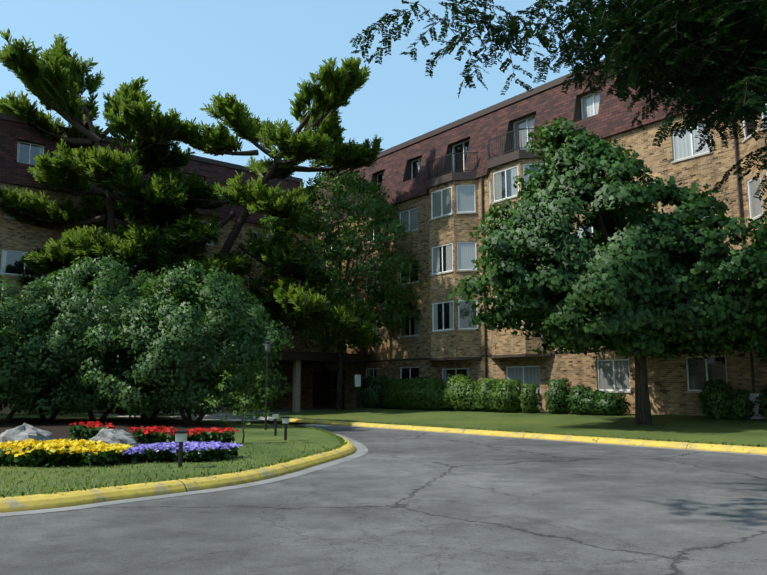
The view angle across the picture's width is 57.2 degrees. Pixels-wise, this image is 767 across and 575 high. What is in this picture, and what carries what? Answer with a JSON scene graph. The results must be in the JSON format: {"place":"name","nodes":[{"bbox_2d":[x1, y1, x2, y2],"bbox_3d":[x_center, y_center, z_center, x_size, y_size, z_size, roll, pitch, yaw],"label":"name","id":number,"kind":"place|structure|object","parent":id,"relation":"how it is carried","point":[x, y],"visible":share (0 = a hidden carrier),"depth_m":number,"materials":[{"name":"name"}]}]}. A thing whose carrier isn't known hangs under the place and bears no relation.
{"place":"outdoors","nodes":[
{"label":"outdoors","id":0,"kind":"place"},
{"bbox_2d":[0,412,193,419],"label":"lawn","id":1,"kind":"structure","parent":0,"point":[63,416],"depth_m":32.04,"materials":[{"name":"green plant"}]},
{"bbox_2d":[0,28,209,413],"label":"pine","id":2,"kind":"object","parent":1,"relation":"on","point":[62,70],"depth_m":35.28,"materials":[{"name":"green plant"}]},
{"bbox_2d":[144,56,384,413],"bbox_3d":[-6.261,-2.973,36.544,12.858,18.984,8.235,-2,-9,16],"label":"pine","id":3,"kind":"object","parent":1,"relation":"on","point":[332,313],"depth_m":35.60,"materials":[{"name":"green plant"}]},
{"bbox_2d":[85,408,334,417],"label":"entrance pavement","id":4,"kind":"structure","parent":0,"point":[283,410],"depth_m":36.91,"materials":[{"name":"concrete"}]},
{"bbox_2d":[0,0,673,187],"label":"sky","id":5,"kind":"structure","parent":0,"point":[188,52],"materials":[{"name":"blue"}]},
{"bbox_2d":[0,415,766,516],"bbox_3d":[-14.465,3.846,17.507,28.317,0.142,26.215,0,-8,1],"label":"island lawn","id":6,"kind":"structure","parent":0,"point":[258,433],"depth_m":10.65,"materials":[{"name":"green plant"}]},
{"bbox_2d":[0,442,31,464],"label":"flower foliage","id":7,"kind":"object","parent":6,"relation":"on","point":[2,453],"visible":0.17,"depth_m":11.49,"materials":[{"name":"green plant"}]},
{"bbox_2d":[0,438,40,450],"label":"yellow flowers","id":8,"kind":"object","parent":7,"relation":"on","point":[7,445],"visible":0.42,"depth_m":11.86,"materials":[{"name":"yellow plant"}]},
{"bbox_2d":[1,451,54,466],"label":"flower foliage","id":9,"kind":"object","parent":6,"relation":"on","point":[11,459],"visible":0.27,"depth_m":11.42,"materials":[{"name":"green plant"}]},
{"bbox_2d":[3,448,38,456],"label":"flowers","id":10,"kind":"object","parent":9,"relation":"attached to","point":[17,452],"visible":0.19,"depth_m":11.39,"materials":[{"name":"yellow plant"}]},
{"bbox_2d":[22,442,96,466],"bbox_3d":[-5.435,2.813,11.872,1.154,0.379,1.268,0,-8,1],"label":"flower foliage","id":11,"kind":"object","parent":6,"relation":"on","point":[44,454],"visible":0.29,"depth_m":11.38,"materials":[{"name":"green plant"}]},
{"bbox_2d":[17,438,108,451],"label":"yellow flowers","id":12,"kind":"object","parent":11,"relation":"on","point":[54,444],"visible":0.94,"depth_m":11.74,"materials":[{"name":"yellow plant"}]},
{"bbox_2d":[46,450,91,465],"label":"flower foliage","id":13,"kind":"object","parent":6,"relation":"on","point":[67,458],"visible":0.29,"depth_m":11.43,"materials":[{"name":"green plant"}]},
{"bbox_2d":[48,443,104,454],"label":"yellow flowers","id":14,"kind":"object","parent":13,"relation":"attached to","point":[63,450],"visible":0.38,"depth_m":11.34,"materials":[{"name":"yellow plant"}]},
{"bbox_2d":[69,449,123,465],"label":"flower foliage","id":15,"kind":"object","parent":6,"relation":"on","point":[101,457],"visible":0.73,"depth_m":11.51,"materials":[{"name":"green plant"}]},
{"bbox_2d":[68,441,133,454],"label":"yellow flowers","id":16,"kind":"object","parent":15,"relation":"attached to","point":[120,447],"visible":0.77,"depth_m":11.66,"materials":[{"name":"yellow plant"}]},
{"bbox_2d":[0,420,231,459],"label":"island mulch bed","id":17,"kind":"object","parent":6,"relation":"on","point":[58,429],"visible":0.28,"depth_m":23.83,"materials":[{"name":"brown soil"}]},
{"bbox_2d":[0,423,53,442],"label":"boulder","id":18,"kind":"object","parent":17,"relation":"on","point":[25,431],"visible":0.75,"depth_m":14.21,"materials":[{"name":"grey stone"}]},
{"bbox_2d":[0,297,92,419],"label":"island bush","id":19,"kind":"object","parent":17,"relation":"on","point":[49,386],"depth_m":26.57,"materials":[{"name":"green plant"}]},
{"bbox_2d":[0,275,110,422],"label":"island bush","id":20,"kind":"object","parent":17,"relation":"on","point":[38,289],"depth_m":24.75,"materials":[{"name":"green plant"}]},
{"bbox_2d":[68,424,94,440],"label":"flower foliage","id":21,"kind":"object","parent":17,"relation":"on","point":[76,432],"visible":0.5,"depth_m":16.77,"materials":[{"name":"green plant"}]},
{"bbox_2d":[69,421,101,427],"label":"flowers","id":22,"kind":"object","parent":21,"relation":"on","point":[88,423],"visible":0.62,"depth_m":17.02,"materials":[{"name":"red plant"}]},
{"bbox_2d":[82,426,111,438],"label":"flower foliage","id":23,"kind":"object","parent":17,"relation":"on","point":[95,431],"visible":0.44,"depth_m":16.60,"materials":[{"name":"green plant"}]},
{"bbox_2d":[88,423,115,428],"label":"flowers","id":24,"kind":"object","parent":23,"relation":"on","point":[109,425],"visible":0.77,"depth_m":17.01,"materials":[{"name":"red plant"}]},
{"bbox_2d":[0,253,196,421],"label":"island bush","id":25,"kind":"object","parent":17,"relation":"on","point":[71,306],"depth_m":24.93,"materials":[{"name":"green plant"}]},
{"bbox_2d":[88,428,136,447],"bbox_3d":[-5.493,3.159,14.359,1.098,0.578,0.772,0,-8,1],"label":"boulder","id":26,"kind":"object","parent":17,"relation":"on","point":[109,436],"visible":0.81,"depth_m":14.16,"materials":[{"name":"grey stone"}]},
{"bbox_2d":[115,447,149,463],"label":"flower foliage","id":27,"kind":"object","parent":17,"relation":"on","point":[134,456],"visible":0.38,"depth_m":11.98,"materials":[{"name":"green plant"}]},
{"bbox_2d":[119,446,144,454],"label":"flowers","id":28,"kind":"object","parent":27,"relation":"attached to","point":[129,450],"visible":0.29,"depth_m":11.97,"materials":[{"name":"purple plant"}]},
{"bbox_2d":[55,288,226,419],"bbox_3d":[-9.398,2.773,29.287,7.357,5.689,7.145,0,-8,1],"label":"island bush","id":29,"kind":"object","parent":17,"relation":"on","point":[195,323],"depth_m":28.08,"materials":[{"name":"green plant"}]},
{"bbox_2d":[132,429,169,443],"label":"flower foliage","id":30,"kind":"object","parent":17,"relation":"on","point":[141,436],"visible":0.5,"depth_m":15.74,"materials":[{"name":"green plant"}]},
{"bbox_2d":[129,425,171,433],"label":"red flowers","id":31,"kind":"object","parent":30,"relation":"on","point":[147,429],"visible":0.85,"depth_m":15.87,"materials":[{"name":"red plant"}]},
{"bbox_2d":[144,450,169,462],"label":"flower foliage","id":32,"kind":"object","parent":17,"relation":"on","point":[153,460],"visible":0.25,"depth_m":12.05,"materials":[{"name":"green plant"}]},
{"bbox_2d":[134,442,173,451],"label":"purple flowers","id":33,"kind":"object","parent":32,"relation":"attached to","point":[160,447],"visible":0.31,"depth_m":12.04,"materials":[{"name":"purple plant"}]},
{"bbox_2d":[147,431,169,443],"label":"flower foliage","id":34,"kind":"object","parent":17,"relation":"on","point":[158,438],"visible":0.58,"depth_m":15.64,"materials":[{"name":"green plant"}]},
{"bbox_2d":[137,427,177,434],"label":"flowers","id":35,"kind":"object","parent":34,"relation":"on","point":[164,430],"visible":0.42,"depth_m":15.86,"materials":[{"name":"red plant"}]},
{"bbox_2d":[161,432,197,442],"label":"flower foliage","id":36,"kind":"object","parent":17,"relation":"on","point":[170,438],"visible":0.42,"depth_m":15.64,"materials":[{"name":"green plant"}]},
{"bbox_2d":[164,430,200,435],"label":"flowers","id":37,"kind":"object","parent":36,"relation":"on","point":[190,433],"visible":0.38,"depth_m":15.71,"materials":[{"name":"red plant"}]},
{"bbox_2d":[169,448,199,461],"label":"flower foliage","id":38,"kind":"object","parent":17,"relation":"on","point":[175,457],"visible":0.27,"depth_m":12.13,"materials":[{"name":"green plant"}]},
{"bbox_2d":[168,444,206,452],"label":"purple flowers","id":39,"kind":"object","parent":38,"relation":"attached to","point":[175,450],"visible":0.21,"depth_m":12.15,"materials":[{"name":"purple plant"}]},
{"bbox_2d":[76,259,293,423],"bbox_3d":[-6.893,2.090,25.800,7.948,6.044,7.813,0,-8,1],"label":"island bush","id":40,"kind":"object","parent":17,"relation":"on","point":[243,349],"depth_m":23.59,"materials":[{"name":"green plant"}]},
{"bbox_2d":[187,430,206,441],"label":"flowers","id":41,"kind":"object","parent":17,"relation":"on","point":[197,437],"visible":0.12,"depth_m":15.86,"materials":[{"name":"green plant"}]},
{"bbox_2d":[182,427,217,432],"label":"flowers","id":42,"kind":"object","parent":41,"relation":"on","point":[196,428],"visible":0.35,"depth_m":16.04,"materials":[{"name":"red plant"}]},
{"bbox_2d":[197,430,235,442],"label":"flower foliage","id":43,"kind":"object","parent":17,"relation":"on","point":[225,436],"visible":0.88,"depth_m":15.83,"materials":[{"name":"green plant"}]},
{"bbox_2d":[190,427,238,432],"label":"flowers","id":44,"kind":"object","parent":43,"relation":"on","point":[221,430],"visible":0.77,"depth_m":16.11,"materials":[{"name":"red plant"}]},
{"bbox_2d":[144,446,182,461],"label":"flower foliage","id":45,"kind":"object","parent":6,"relation":"on","point":[149,451],"visible":0.4,"depth_m":12.03,"materials":[{"name":"green plant"}]},
{"bbox_2d":[134,441,196,450],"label":"purple flowers","id":46,"kind":"object","parent":45,"relation":"attached to","point":[164,444],"visible":0.6,"depth_m":12.15,"materials":[{"name":"purple plant"}]},
{"bbox_2d":[174,431,188,467],"bbox_3d":[-3.267,2.605,11.328,0.190,0.575,0.190,0,-8,1],"label":"path light","id":47,"kind":"object","parent":6,"relation":"on","point":[180,437],"visible":0.98,"depth_m":11.28,"materials":[{"name":"grey metal"}]},
{"bbox_2d":[184,447,219,461],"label":"flower foliage","id":48,"kind":"object","parent":6,"relation":"on","point":[199,454],"visible":0.48,"depth_m":12.13,"materials":[{"name":"green plant"}]},
{"bbox_2d":[174,441,231,451],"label":"purple flowers","id":49,"kind":"object","parent":48,"relation":"attached to","point":[213,444],"visible":0.77,"depth_m":12.34,"materials":[{"name":"purple plant"}]},
{"bbox_2d":[195,445,238,460],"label":"flower foliage","id":50,"kind":"object","parent":6,"relation":"on","point":[230,453],"visible":0.52,"depth_m":12.50,"materials":[{"name":"green plant"}]},
{"bbox_2d":[186,442,242,451],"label":"purple flowers","id":51,"kind":"object","parent":50,"relation":"attached to","point":[232,445],"visible":0.21,"depth_m":12.82,"materials":[{"name":"purple plant"}]},
{"bbox_2d":[200,370,276,442],"bbox_3d":[-3.397,2.854,16.611,1.785,1.798,1.644,0,-8,1],"label":"young tree","id":52,"kind":"object","parent":6,"relation":"on","point":[245,402],"depth_m":16.47,"materials":[{"name":"green plant"}]},
{"bbox_2d":[264,341,270,429],"bbox_3d":[-3.614,3.015,21.760,0.203,2.740,0.203,-4,-9,23],"label":"lamp post","id":53,"kind":"object","parent":6,"relation":"on","point":[267,347],"visible":0.94,"depth_m":21.81,"materials":[{"name":"grey metal"}]},
{"bbox_2d":[272,412,279,435],"bbox_3d":[-2.901,3.673,18.909,0.190,0.625,0.190,0,-8,1],"label":"path light","id":54,"kind":"object","parent":6,"relation":"on","point":[275,416],"visible":0.94,"depth_m":18.86,"materials":[{"name":"grey metal"}]},
{"bbox_2d":[281,416,289,439],"bbox_3d":[-2.405,3.463,17.282,0.190,0.575,0.190,0,-8,1],"label":"path light","id":55,"kind":"object","parent":6,"relation":"on","point":[285,420],"visible":0.94,"depth_m":17.24,"materials":[{"name":"grey metal"}]},
{"bbox_2d":[0,412,766,574],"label":"road","id":56,"kind":"structure","parent":0,"point":[396,502],"depth_m":7.43,"materials":[{"name":"grey asphalt"}]},
{"bbox_2d":[83,412,252,419],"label":"curb","id":57,"kind":"structure","parent":56,"relation":"on","point":[209,417],"depth_m":32.30,"materials":[{"name":"concrete"}]},
{"bbox_2d":[202,418,332,425],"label":"curb","id":58,"kind":"structure","parent":56,"relation":"on","point":[260,421],"depth_m":29.81,"materials":[{"name":"yellow concrete"}]},
{"bbox_2d":[236,416,766,455],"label":"lawn kerb","id":59,"kind":"structure","parent":56,"relation":"on","point":[736,449],"depth_m":18.86,"materials":[{"name":"yellow concrete"}]},
{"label":"overhead locust tree","id":60,"kind":"object","parent":56,"relation":"on","visible":0},
{"bbox_2d":[350,0,766,236],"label":"tree branches","id":61,"kind":"object","parent":60,"relation":"attached to","point":[750,31],"visible":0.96,"depth_m":7.68,"materials":[{"name":"green plant"}]},
{"bbox_2d":[354,0,766,181],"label":"locust","id":62,"kind":"object","parent":60,"relation":"attached to","point":[744,1],"visible":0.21,"depth_m":7.82,"materials":[{"name":"green plant"}]},
{"bbox_2d":[0,59,766,415],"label":"apartment building","id":63,"kind":"structure","parent":0,"point":[448,185],"depth_m":35.01,"materials":[{"name":"brick"}]},
{"bbox_2d":[252,407,766,446],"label":"lawn","id":64,"kind":"structure","parent":0,"point":[703,429],"depth_m":23.35,"materials":[{"name":"green plant"}]},
{"bbox_2d":[239,168,429,408],"bbox_3d":[-2.794,-0.069,39.686,10.716,13.713,10.920,0,-8,1],"label":"tree","id":65,"kind":"object","parent":64,"relation":"on","point":[359,189],"depth_m":37.32,"materials":[{"name":"green plant"}]},
{"bbox_2d":[355,373,360,408],"bbox_3d":[-1.353,5.546,36.977,0.320,2.070,0.064,0,-8,1],"label":"parking sign","id":66,"kind":"object","parent":64,"relation":"on","point":[357,380],"visible":0.88,"depth_m":37.02,"materials":[{"name":"grey metal"}]},
{"bbox_2d":[356,374,387,407],"bbox_3d":[-0.457,5.590,37.769,2.084,1.818,2.257,0,-8,1],"label":"entrance shrub","id":67,"kind":"object","parent":64,"relation":"on","point":[364,388],"depth_m":37.17,"materials":[{"name":"green plant"}]},
{"bbox_2d":[378,374,524,412],"bbox_3d":[2.977,4.993,33.416,2.276,1.763,9.514,6,-10,-36],"label":"hedge","id":68,"kind":"object","parent":64,"relation":"on","point":[392,388],"depth_m":32.58,"materials":[{"name":"green plant"}]},
{"bbox_2d":[518,383,543,412],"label":"shrub","id":69,"kind":"object","parent":64,"relation":"on","point":[538,398],"depth_m":29.25,"materials":[{"name":"green plant"}]},
{"bbox_2d":[544,377,571,413],"bbox_3d":[7.127,4.388,28.482,1.315,1.509,1.290,0,-8,1],"label":"shrub","id":70,"kind":"object","parent":64,"relation":"on","point":[549,399],"depth_m":28.21,"materials":[{"name":"green plant"}]},
{"bbox_2d":[565,384,631,415],"bbox_3d":[8.347,4.362,27.287,1.512,1.223,2.553,7,-11,-42],"label":"bush","id":71,"kind":"object","parent":64,"relation":"on","point":[586,407],"depth_m":26.94,"materials":[{"name":"green plant"}]},
{"bbox_2d":[447,116,766,424],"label":"maple tree","id":72,"kind":"object","parent":64,"relation":"on","point":[649,278],"depth_m":20.71,"materials":[{"name":"green plant"}]},
{"bbox_2d":[697,377,755,419],"bbox_3d":[11.385,3.691,23.362,1.210,1.428,1.755,7,-11,-40],"label":"shrub","id":73,"kind":"object","parent":64,"relation":"on","point":[728,392],"depth_m":23.17,"materials":[{"name":"green plant"}]},
{"bbox_2d":[735,393,766,418],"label":"utility boxes","id":74,"kind":"object","parent":64,"relation":"on","point":[752,397],"visible":0.06,"depth_m":23.04,"materials":[{"name":"white metal"}]},
{"bbox_2d":[755,385,766,417],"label":"shrub","id":75,"kind":"object","parent":64,"relation":"on","point":[762,403],"visible":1,"depth_m":22.14,"materials":[{"name":"green plant"}]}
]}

